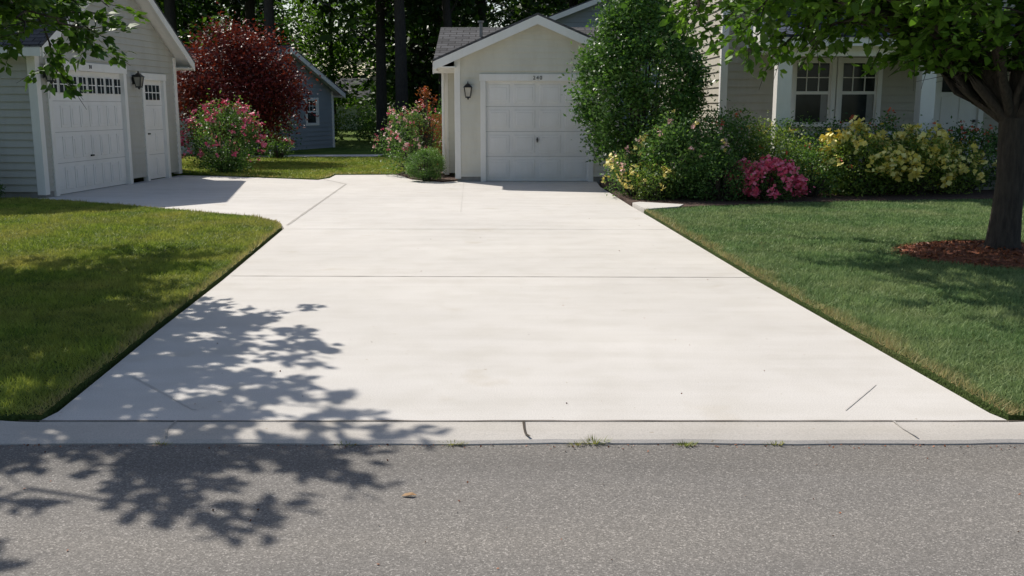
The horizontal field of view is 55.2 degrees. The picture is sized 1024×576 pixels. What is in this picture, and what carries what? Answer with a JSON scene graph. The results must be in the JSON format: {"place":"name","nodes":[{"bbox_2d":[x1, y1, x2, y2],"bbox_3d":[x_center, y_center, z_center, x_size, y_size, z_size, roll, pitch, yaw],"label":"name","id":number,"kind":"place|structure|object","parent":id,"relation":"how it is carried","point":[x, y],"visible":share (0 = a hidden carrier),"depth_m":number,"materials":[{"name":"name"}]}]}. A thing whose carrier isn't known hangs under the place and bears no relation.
{"place":"outdoors","nodes":[
{"label":"outdoors","id":0,"kind":"place"},
{"bbox_2d":[0,46,40,55],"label":"roof fascia","id":1,"kind":"structure","parent":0,"point":[31,51],"depth_m":15.76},
{"bbox_2d":[41,1,90,56],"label":"roof rake","id":2,"kind":"object","parent":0,"point":[56,35],"visible":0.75,"depth_m":16.12,"materials":[{"name":"wood"}]},
{"bbox_2d":[0,196,281,421],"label":"lawn","id":3,"kind":"structure","parent":0,"point":[65,400],"depth_m":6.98,"materials":[{"name":"plant"}]},
{"bbox_2d":[0,0,150,109],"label":"street tree","id":4,"kind":"object","parent":3,"relation":"on","point":[17,15],"visible":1,"depth_m":11.08,"materials":[{"name":"green plant"}]},
{"bbox_2d":[135,0,189,65],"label":"roof deck","id":5,"kind":"structure","parent":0,"point":[163,34],"depth_m":20.74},
{"bbox_2d":[147,0,194,70],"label":"roof rake","id":6,"kind":"object","parent":5,"relation":"attached to","point":[161,17],"visible":1,"depth_m":20.62,"materials":[{"name":"wood"}]},
{"bbox_2d":[182,156,418,178],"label":"lawn grass","id":7,"kind":"structure","parent":0,"point":[274,167],"depth_m":24.54,"materials":[{"name":"plant"}]},
{"bbox_2d":[171,145,440,179],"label":"lawn","id":8,"kind":"structure","parent":0,"point":[350,149],"depth_m":32.89,"materials":[{"name":"plant"}]},
{"bbox_2d":[180,88,272,173],"bbox_3d":[-6.670,-3.600,22.591,2.078,1.971,2.151,-6,12,-28],"label":"azalea bush","id":9,"kind":"object","parent":8,"relation":"on","point":[226,158],"visible":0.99,"depth_m":22.41,"materials":[{"name":"green plant"}]},
{"bbox_2d":[176,1,320,160],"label":"japanese maple","id":10,"kind":"object","parent":8,"relation":"on","point":[251,65],"visible":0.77,"depth_m":25.87,"materials":[{"name":"red plant"}]},
{"bbox_2d":[177,45,345,153],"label":"grey cottage","id":11,"kind":"structure","parent":8,"relation":"on","point":[317,132],"depth_m":35.62,"materials":[{"name":"blue"}]},
{"bbox_2d":[307,101,315,122],"bbox_3d":[-7.313,-6.407,35.636,0.010,0.800,0.700,4,11,20],"label":"window glass","id":12,"kind":"structure","parent":11,"relation":"in","point":[312,119],"depth_m":35.69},
{"bbox_2d":[220,110,306,155],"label":"garden shrub","id":13,"kind":"object","parent":8,"relation":"on","point":[260,148],"visible":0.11,"depth_m":30.65,"materials":[{"name":"green plant"}]},
{"bbox_2d":[262,134,294,157],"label":"garden shrub","id":14,"kind":"object","parent":8,"relation":"on","point":[282,152],"visible":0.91,"depth_m":28.99,"materials":[{"name":"green plant"}]},
{"bbox_2d":[253,154,382,156],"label":"concrete path","id":15,"kind":"structure","parent":0,"point":[368,155],"depth_m":30.62,"materials":[{"name":"concrete"}]},
{"bbox_2d":[189,0,517,103],"label":"sky","id":16,"kind":"structure","parent":0,"point":[488,3],"materials":[{"name":"white"}]},
{"bbox_2d":[73,129,681,229],"bbox_3d":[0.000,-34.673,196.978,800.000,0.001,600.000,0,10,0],"label":"ground","id":17,"kind":"structure","parent":0,"point":[350,139],"depth_m":45.95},
{"bbox_2d":[0,192,39,197],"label":"foundation","id":18,"kind":"object","parent":17,"relation":"on","point":[21,194],"visible":0.6,"depth_m":16.57,"materials":[{"name":"concrete"}]},
{"bbox_2d":[0,56,37,191],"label":"siding","id":19,"kind":"object","parent":18,"relation":"on","point":[17,167],"visible":0.82,"depth_m":16.36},
{"bbox_2d":[0,3,79,46],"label":"roof shingles","id":20,"kind":"object","parent":19,"relation":"on","point":[37,38],"visible":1,"depth_m":15.88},
{"bbox_2d":[334,103,355,141],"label":"garden shrub","id":21,"kind":"object","parent":17,"relation":"on","point":[339,123],"visible":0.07,"depth_m":42.34,"materials":[{"name":"green plant"}]},
{"bbox_2d":[347,100,364,125],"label":"front siding","id":22,"kind":"object","parent":17,"relation":"on","point":[359,108],"visible":0.06,"depth_m":68.83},
{"bbox_2d":[155,0,587,144],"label":"forest","id":23,"kind":"object","parent":17,"relation":"on","point":[403,58],"visible":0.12,"depth_m":50.56,"materials":[{"name":"green plant"}]},
{"bbox_2d":[334,100,417,140],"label":"garden shrub","id":24,"kind":"object","parent":17,"relation":"on","point":[367,125],"visible":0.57,"depth_m":45.79,"materials":[{"name":"green plant"}]},
{"bbox_2d":[398,171,457,181],"bbox_3d":[-1.940,-2.551,22.202,1.294,0.080,4.473,-1,10,-5],"label":"flower bed","id":25,"kind":"object","parent":17,"relation":"on","point":[450,177],"visible":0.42,"depth_m":20.97,"materials":[{"name":"soil"}]},
{"bbox_2d":[369,100,444,173],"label":"rose bush","id":26,"kind":"object","parent":25,"relation":"on","point":[405,123],"visible":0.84,"depth_m":21.88,"materials":[{"name":"green plant"}]},
{"bbox_2d":[407,86,441,169],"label":"photinia bush","id":27,"kind":"object","parent":25,"relation":"on","point":[426,136],"visible":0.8,"depth_m":22.23,"materials":[{"name":"red plant"}]},
{"bbox_2d":[402,146,448,180],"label":"boxwood shrub","id":28,"kind":"object","parent":25,"relation":"on","point":[424,172],"visible":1,"depth_m":20.17,"materials":[{"name":"green plant"}]},
{"bbox_2d":[421,113,442,165],"bbox_3d":[-1.750,-3.761,24.962,1.100,1.360,0.060,0,10,0],"label":"wooden fence","id":29,"kind":"object","parent":17,"relation":"on","point":[433,117],"visible":0.09,"depth_m":24.87,"materials":[{"name":"brown wood"}]},
{"bbox_2d":[0,420,1023,444],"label":"concrete kerb","id":30,"kind":"structure","parent":17,"relation":"on","point":[894,432],"depth_m":4.59,"materials":[{"name":"concrete"}]},
{"bbox_2d":[556,0,660,134],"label":"front siding","id":31,"kind":"object","parent":17,"relation":"on","point":[581,18],"visible":0.02,"depth_m":32.89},
{"bbox_2d":[600,180,993,207],"bbox_3d":[7.870,-1.675,17.415,12.260,0.090,5.540,0,10,0],"label":"flower bed","id":32,"kind":"object","parent":17,"relation":"on","point":[819,198],"visible":0.36,"depth_m":16.01,"materials":[{"name":"soil"}]},
{"bbox_2d":[597,132,661,196],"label":"peony bush","id":33,"kind":"object","parent":32,"relation":"on","point":[620,165],"visible":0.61,"depth_m":16.41,"materials":[{"name":"green plant"}]},
{"bbox_2d":[558,0,722,186],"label":"tall shrub","id":34,"kind":"object","parent":32,"relation":"on","point":[610,62],"visible":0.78,"depth_m":17.08,"materials":[{"name":"green plant"}]},
{"bbox_2d":[621,161,687,200],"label":"peony bush","id":35,"kind":"object","parent":32,"relation":"on","point":[655,194],"visible":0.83,"depth_m":15.74,"materials":[{"name":"green plant"}]},
{"bbox_2d":[631,102,742,199],"bbox_3d":[2.817,-2.228,16.045,1.854,1.643,1.867,0,10,0],"label":"garden shrub","id":36,"kind":"object","parent":32,"relation":"on","point":[667,138],"visible":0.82,"depth_m":15.79,"materials":[{"name":"green plant"}]},
{"bbox_2d":[683,144,757,201],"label":"garden shrub","id":37,"kind":"object","parent":32,"relation":"on","point":[718,193],"visible":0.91,"depth_m":15.58,"materials":[{"name":"green plant"}]},
{"bbox_2d":[667,88,773,193],"bbox_3d":[3.572,-2.470,16.755,1.894,1.862,1.956,-6,12,-30],"label":"garden shrub","id":38,"kind":"object","parent":32,"relation":"on","point":[730,125],"visible":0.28,"depth_m":16.41,"materials":[{"name":"green plant"}]},
{"bbox_2d":[724,153,815,200],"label":"azalea bush","id":39,"kind":"object","parent":32,"relation":"on","point":[765,168],"visible":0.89,"depth_m":15.58,"materials":[{"name":"pink plant"}]},
{"bbox_2d":[721,110,828,192],"bbox_3d":[4.334,-2.289,16.789,1.894,1.489,1.691,0,10,0],"label":"garden shrub","id":40,"kind":"object","parent":32,"relation":"on","point":[761,141],"visible":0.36,"depth_m":16.53,"materials":[{"name":"green plant"}]},
{"bbox_2d":[750,107,853,186],"bbox_3d":[5.079,-2.433,17.424,2.154,1.545,1.452,-2,11,-12],"label":"garden shrub","id":41,"kind":"object","parent":32,"relation":"on","point":[816,135],"visible":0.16,"depth_m":17.32,"materials":[{"name":"green plant"}]},
{"bbox_2d":[779,137,852,197],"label":"garden shrub","id":42,"kind":"object","parent":32,"relation":"on","point":[817,190],"visible":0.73,"depth_m":16.20,"materials":[{"name":"green plant"}]},
{"bbox_2d":[803,115,920,196],"bbox_3d":[5.855,-2.257,16.589,1.922,1.503,1.568,0,10,0],"label":"rhododendron bush","id":43,"kind":"object","parent":32,"relation":"on","point":[888,165],"visible":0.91,"depth_m":16.33,"materials":[{"name":"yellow plant"}]},
{"bbox_2d":[814,107,922,191],"bbox_3d":[6.428,-2.417,17.343,2.152,1.544,1.305,0,10,0],"label":"garden shrub","id":44,"kind":"object","parent":32,"relation":"on","point":[886,126],"visible":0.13,"depth_m":17.22,"materials":[{"name":"green plant"}]},
{"bbox_2d":[860,111,978,195],"bbox_3d":[7.012,-2.276,16.767,1.923,1.472,1.768,0,10,0],"label":"rhododendron bush","id":45,"kind":"object","parent":32,"relation":"on","point":[922,145],"visible":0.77,"depth_m":16.48,"materials":[{"name":"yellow plant"}]},
{"bbox_2d":[922,131,996,194],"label":"rhododendron bush","id":46,"kind":"object","parent":32,"relation":"on","point":[959,186],"visible":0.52,"depth_m":16.86,"materials":[{"name":"green plant"}]},
{"bbox_2d":[924,115,997,190],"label":"garden shrub","id":47,"kind":"object","parent":32,"relation":"on","point":[993,138],"visible":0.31,"depth_m":17.36,"materials":[{"name":"green plant"}]},
{"bbox_2d":[784,171,994,189],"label":"porch floor","id":48,"kind":"structure","parent":17,"relation":"on","point":[987,187],"depth_m":17.71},
{"bbox_2d":[770,61,792,157],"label":"column","id":49,"kind":"structure","parent":48,"relation":"on","point":[782,88],"depth_m":17.55,"materials":[{"name":"white paint"}]},
{"bbox_2d":[913,65,936,165],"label":"column","id":50,"kind":"structure","parent":48,"relation":"on","point":[924,100],"depth_m":17.58,"materials":[{"name":"white paint"}]},
{"bbox_2d":[743,9,1015,36],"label":"porch roof","id":51,"kind":"structure","parent":50,"relation":"on","point":[782,29],"depth_m":17.42,"materials":[{"name":"grey"}]},
{"bbox_2d":[766,37,1011,45],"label":"porch fascia","id":52,"kind":"structure","parent":51,"relation":"attached to","point":[864,40],"depth_m":17.10,"materials":[{"name":"wood"}]},
{"bbox_2d":[0,444,1023,575],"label":"asphalt road","id":53,"kind":"structure","parent":0,"point":[680,510],"depth_m":3.75,"materials":[{"name":"asphalt"}]},
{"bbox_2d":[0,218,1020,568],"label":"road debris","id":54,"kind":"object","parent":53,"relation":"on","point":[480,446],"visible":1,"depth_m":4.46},
{"bbox_2d":[40,175,1008,421],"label":"concrete driveway","id":55,"kind":"structure","parent":0,"point":[368,297],"depth_m":6.77,"materials":[{"name":"concrete"}]},
{"bbox_2d":[40,191,53,197],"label":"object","id":56,"kind":"object","parent":55,"relation":"on","point":[47,196],"visible":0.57,"depth_m":16.65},
{"bbox_2d":[26,56,49,194],"bbox_3d":[-7.914,-2.821,16.344,0.146,2.530,0.136,1,10,4],"label":"corner board","id":57,"kind":"object","parent":56,"relation":"on","point":[38,132],"visible":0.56,"depth_m":16.33,"materials":[{"name":"white paint"}]},
{"bbox_2d":[45,79,59,195],"bbox_3d":[-7.861,-2.640,16.687,0.105,2.150,0.120,1,10,4],"label":"door trim","id":58,"kind":"structure","parent":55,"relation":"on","point":[53,143],"depth_m":16.69,"materials":[{"name":"white paint"}]},
{"bbox_2d":[39,0,178,190],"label":"front siding","id":59,"kind":"object","parent":55,"relation":"on","point":[145,43],"visible":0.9,"depth_m":19.76,"materials":[{"name":"wood"}]},
{"bbox_2d":[43,59,126,73],"bbox_3d":[-7.750,-4.022,17.842,0.113,0.149,2.940,1,10,4],"label":"door trim top","id":60,"kind":"structure","parent":59,"relation":"attached to","point":[105,68],"depth_m":18.13,"materials":[{"name":"white paint"}]},
{"bbox_2d":[52,70,126,194],"bbox_3d":[-7.806,-2.896,18.053,0.040,2.140,2.660,1,10,4],"label":"garage door","id":61,"kind":"structure","parent":59,"relation":"in","point":[58,99],"depth_m":18.05,"materials":[{"name":"paint"}]},
{"bbox_2d":[140,73,165,80],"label":"side trim top","id":62,"kind":"structure","parent":59,"relation":"attached to","point":[154,77],"depth_m":20.51,"materials":[{"name":"white paint"}]},
{"bbox_2d":[144,80,165,178],"bbox_3d":[-7.588,-3.343,20.703,0.041,2.040,0.910,1,10,4],"label":"side door","id":63,"kind":"structure","parent":59,"relation":"in","point":[153,104],"depth_m":20.78,"materials":[{"name":"paint"}]},
{"bbox_2d":[145,85,159,99],"bbox_3d":[-7.562,-4.100,20.561,0.011,0.300,0.730,1,10,4],"label":"side window","id":64,"kind":"structure","parent":63,"relation":"attached to","point":[147,87],"depth_m":20.58,"materials":[{"name":"black glass"}]},
{"bbox_2d":[160,81,170,177],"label":"side trim","id":65,"kind":"structure","parent":59,"relation":"attached to","point":[165,128],"depth_m":21.16,"materials":[{"name":"white paint"}]},
{"bbox_2d":[172,58,181,173],"bbox_3d":[-7.489,-3.814,21.743,0.146,2.530,0.136,1,10,4],"label":"corner board","id":66,"kind":"object","parent":59,"relation":"attached to","point":[177,115],"visible":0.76,"depth_m":21.72,"materials":[{"name":"white paint"}]},
{"bbox_2d":[119,74,133,183],"bbox_3d":[-7.646,-3.141,19.413,0.105,2.150,0.120,1,10,4],"label":"door trim","id":67,"kind":"structure","parent":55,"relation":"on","point":[126,129],"depth_m":19.37,"materials":[{"name":"white paint"}]},
{"bbox_2d":[141,82,150,180],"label":"side trim","id":68,"kind":"structure","parent":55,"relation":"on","point":[148,178],"depth_m":20.19,"materials":[{"name":"white paint"}]},
{"bbox_2d":[432,13,641,183],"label":"detached garage","id":69,"kind":"structure","parent":55,"relation":"on","point":[505,100],"depth_m":20.02,"materials":[{"name":"beige"}]},
{"bbox_2d":[488,160,508,176],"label":"garage door panel","id":70,"kind":"structure","parent":69,"relation":"in","point":[489,161],"depth_m":20.22,"materials":[{"name":"paint"}]},
{"bbox_2d":[488,135,508,152],"bbox_3d":[-0.271,-2.961,20.130,0.430,0.364,0.012,0,10,0],"label":"garage door panel","id":71,"kind":"structure","parent":69,"relation":"in","point":[489,136],"depth_m":20.13,"materials":[{"name":"paint"}]},
{"bbox_2d":[488,110,508,127],"bbox_3d":[-0.271,-3.457,20.039,0.430,0.364,0.012,0,10,0],"label":"garage door panel","id":72,"kind":"structure","parent":69,"relation":"in","point":[489,111],"depth_m":20.03,"materials":[{"name":"paint"}]},
{"bbox_2d":[488,85,508,102],"bbox_3d":[-0.271,-3.954,19.948,0.430,0.364,0.012,0,10,0],"label":"garage door panel","id":73,"kind":"structure","parent":69,"relation":"in","point":[489,86],"depth_m":19.95,"materials":[{"name":"paint"}]},
{"bbox_2d":[514,160,534,176],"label":"garage door panel","id":74,"kind":"structure","parent":69,"relation":"in","point":[533,161],"depth_m":20.22,"materials":[{"name":"paint"}]},
{"bbox_2d":[514,135,534,152],"bbox_3d":[0.254,-2.961,20.130,0.430,0.364,0.012,0,10,0],"label":"garage door panel","id":75,"kind":"structure","parent":69,"relation":"in","point":[533,136],"depth_m":20.13,"materials":[{"name":"paint"}]},
{"bbox_2d":[514,110,534,127],"bbox_3d":[0.254,-3.457,20.039,0.430,0.364,0.012,0,10,0],"label":"garage door panel","id":76,"kind":"structure","parent":69,"relation":"in","point":[533,111],"depth_m":20.04,"materials":[{"name":"paint"}]},
{"bbox_2d":[514,85,534,102],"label":"garage door panel","id":77,"kind":"structure","parent":69,"relation":"in","point":[515,101],"depth_m":19.95,"materials":[{"name":"paint"}]},
{"bbox_2d":[486,81,588,180],"bbox_3d":[0.516,-3.214,20.110,2.100,2.020,0.040,0,10,0],"label":"garage door","id":78,"kind":"structure","parent":69,"relation":"in","point":[511,156],"depth_m":20.10,"materials":[{"name":"paint"}]},
{"bbox_2d":[539,160,559,176],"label":"garage door panel","id":79,"kind":"structure","parent":69,"relation":"in","point":[540,161],"depth_m":20.22,"materials":[{"name":"paint"}]},
{"bbox_2d":[539,135,559,152],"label":"garage door panel","id":80,"kind":"structure","parent":69,"relation":"in","point":[540,136],"depth_m":20.13,"materials":[{"name":"paint"}]},
{"bbox_2d":[539,110,560,127],"bbox_3d":[0.779,-3.457,20.039,0.430,0.364,0.012,0,10,0],"label":"garage door panel","id":81,"kind":"structure","parent":69,"relation":"in","point":[559,111],"depth_m":20.04,"materials":[{"name":"paint"}]},
{"bbox_2d":[540,85,560,102],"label":"garage door panel","id":82,"kind":"structure","parent":69,"relation":"in","point":[559,86],"depth_m":19.95,"materials":[{"name":"paint"}]},
{"bbox_2d":[565,160,585,176],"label":"garage door panel","id":83,"kind":"structure","parent":69,"relation":"in","point":[584,161],"depth_m":20.22,"materials":[{"name":"paint"}]},
{"bbox_2d":[565,135,585,152],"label":"garage door panel","id":84,"kind":"structure","parent":69,"relation":"in","point":[566,136],"depth_m":20.14,"materials":[{"name":"paint"}]},
{"bbox_2d":[549,0,603,19],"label":"roof rake","id":85,"kind":"object","parent":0,"point":[574,9],"visible":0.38,"depth_m":32.52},
{"bbox_2d":[819,94,827,121],"bbox_3d":[6.104,-3.521,19.195,0.132,0.535,0.004,0,10,0],"label":"curtain window","id":86,"kind":"structure","parent":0,"point":[823,107],"depth_m":19.19,"materials":[{"name":"fabric"}]},
{"bbox_2d":[826,63,831,121],"bbox_3d":[6.192,-3.811,19.131,0.036,1.130,0.027,0,10,0],"label":"stile window","id":87,"kind":"structure","parent":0,"point":[829,86],"depth_m":19.11,"materials":[{"name":"wood"}]},
{"bbox_2d":[644,198,1023,421],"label":"lawn","id":88,"kind":"structure","parent":0,"point":[964,394],"depth_m":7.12,"materials":[{"name":"plant"}]},
{"bbox_2d":[632,202,682,212],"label":"concrete slab","id":89,"kind":"structure","parent":88,"relation":"on","point":[640,206],"depth_m":14.77,"materials":[{"name":"concrete"}]},
{"bbox_2d":[621,0,1023,249],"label":"shade tree","id":90,"kind":"object","parent":88,"relation":"on","point":[968,54],"visible":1,"depth_m":9.67,"materials":[{"name":"green plant"}]},
{"bbox_2d":[891,239,1023,270],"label":"mulch ring","id":91,"kind":"object","parent":88,"relation":"on","point":[976,252],"visible":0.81,"depth_m":9.71,"materials":[{"name":"wood"}]},
{"bbox_2d":[865,94,873,121],"bbox_3d":[7.004,-3.521,19.195,0.132,0.535,0.004,0,10,0],"label":"curtain window","id":92,"kind":"structure","parent":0,"point":[869,106],"depth_m":19.19,"materials":[{"name":"fabric"}]},
{"bbox_2d":[872,66,877,121],"bbox_3d":[7.092,-3.811,19.131,0.036,1.130,0.027,0,10,0],"label":"stile window","id":93,"kind":"structure","parent":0,"point":[874,100],"depth_m":19.14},
{"bbox_2d":[770,46,1010,56],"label":"porch beam","id":94,"kind":"structure","parent":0,"point":[855,51],"depth_m":17.41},
{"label":"roof","id":95,"kind":"object","parent":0,"visible":0},
{"bbox_2d":[336,78,369,97],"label":"roof shingles","id":96,"kind":"object","parent":95,"relation":"attached to","point":[347,80],"visible":0.07,"depth_m":70.50,"materials":[{"name":"grey"}]},
{"bbox_3d":[9.545,-2.875,23.325,10.890,0.310,7.880,0,10,0],"label":"foundation","id":97,"kind":"object","parent":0,"visible":0},
{"bbox_2d":[725,0,1014,170],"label":"front siding","id":98,"kind":"object","parent":97,"relation":"on","point":[897,95],"visible":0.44,"depth_m":19.10,"materials":[{"name":"wood"}]},
{"bbox_2d":[660,0,721,160],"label":"siding","id":99,"kind":"object","parent":98,"relation":"attached to","point":[713,60],"visible":0.16,"depth_m":20.12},
{"bbox_2d":[718,0,729,148],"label":"corner board","id":100,"kind":"object","parent":98,"relation":"attached to","point":[723,76],"visible":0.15,"depth_m":19.05,"materials":[{"name":"white paint"}]},
{"bbox_2d":[793,122,828,126],"bbox_3d":[5.860,-3.211,19.237,0.700,0.090,0.100,0,10,0],"label":"window sill","id":101,"kind":"structure","parent":98,"relation":"attached to","point":[815,125],"depth_m":19.19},
{"bbox_2d":[790,62,795,126],"bbox_3d":[5.465,-3.820,19.124,0.090,1.330,0.100,0,10,0],"label":"window trim","id":102,"kind":"structure","parent":101,"relation":"attached to","point":[793,88],"depth_m":19.08,"materials":[{"name":"white paint"}]},
{"bbox_2d":[795,63,829,121],"bbox_3d":[5.860,-3.815,19.151,0.700,1.130,0.010,0,10,0],"label":"window glass","id":103,"kind":"object","parent":101,"relation":"attached to","point":[809,103],"visible":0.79,"depth_m":19.14,"materials":[{"name":"glass"}]},
{"bbox_2d":[829,57,837,126],"bbox_3d":[6.255,-3.820,19.124,0.090,1.330,0.100,0,10,0],"label":"window trim","id":104,"kind":"structure","parent":101,"relation":"attached to","point":[833,88],"depth_m":19.07,"materials":[{"name":"white paint"}]},
{"bbox_2d":[834,57,842,125],"bbox_3d":[6.365,-3.820,19.124,0.090,1.330,0.100,0,10,0],"label":"window trim","id":105,"kind":"structure","parent":98,"relation":"attached to","point":[838,89],"depth_m":19.08,"materials":[{"name":"white paint"}]},
{"bbox_2d":[839,122,874,126],"bbox_3d":[6.760,-3.211,19.237,0.700,0.090,0.100,0,10,0],"label":"window sill","id":106,"kind":"structure","parent":98,"relation":"attached to","point":[846,123],"depth_m":19.19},
{"bbox_2d":[841,63,874,121],"bbox_3d":[6.760,-3.815,19.151,0.700,1.130,0.010,0,10,0],"label":"window glass","id":107,"kind":"object","parent":106,"relation":"attached to","point":[853,104],"visible":0.64,"depth_m":19.14,"materials":[{"name":"glass"}]},
{"bbox_2d":[843,58,878,62],"bbox_3d":[6.760,-4.415,19.015,0.700,0.100,0.100,0,10,0],"label":"window trim","id":108,"kind":"structure","parent":106,"relation":"attached to","point":[855,60],"depth_m":18.97,"materials":[{"name":"white paint"}]},
{"bbox_2d":[875,57,882,126],"bbox_3d":[7.155,-3.820,19.124,0.090,1.330,0.100,0,10,0],"label":"window trim","id":109,"kind":"structure","parent":98,"relation":"attached to","point":[879,92],"depth_m":19.09,"materials":[{"name":"white paint"}]},
{"bbox_2d":[932,74,938,136],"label":"front trim","id":110,"kind":"structure","parent":98,"relation":"attached to","point":[936,92],"depth_m":19.11,"materials":[{"name":"white paint"}]},
{"bbox_2d":[974,108,983,159],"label":"front trim","id":111,"kind":"structure","parent":98,"relation":"attached to","point":[980,112],"depth_m":19.19,"materials":[{"name":"white paint"}]},
{"bbox_2d":[935,73,977,162],"bbox_3d":[8.705,-3.340,19.248,0.830,2.060,0.050,0,10,0],"label":"front door","id":112,"kind":"structure","parent":97,"relation":"on","point":[940,93],"depth_m":19.19,"materials":[{"name":"white paint"}]},
{"bbox_2d":[939,97,954,127],"bbox_3d":[8.525,-3.432,19.198,0.270,0.600,0.014,0,10,0],"label":"front door panel","id":113,"kind":"structure","parent":112,"relation":"attached to","point":[947,108],"depth_m":19.19,"materials":[{"name":"white paint"}]},
{"bbox_2d":[957,98,972,127],"bbox_3d":[8.885,-3.432,19.198,0.270,0.600,0.014,0,10,0],"label":"front door panel","id":114,"kind":"structure","parent":112,"relation":"attached to","point":[965,110],"depth_m":19.19,"materials":[{"name":"white paint"}]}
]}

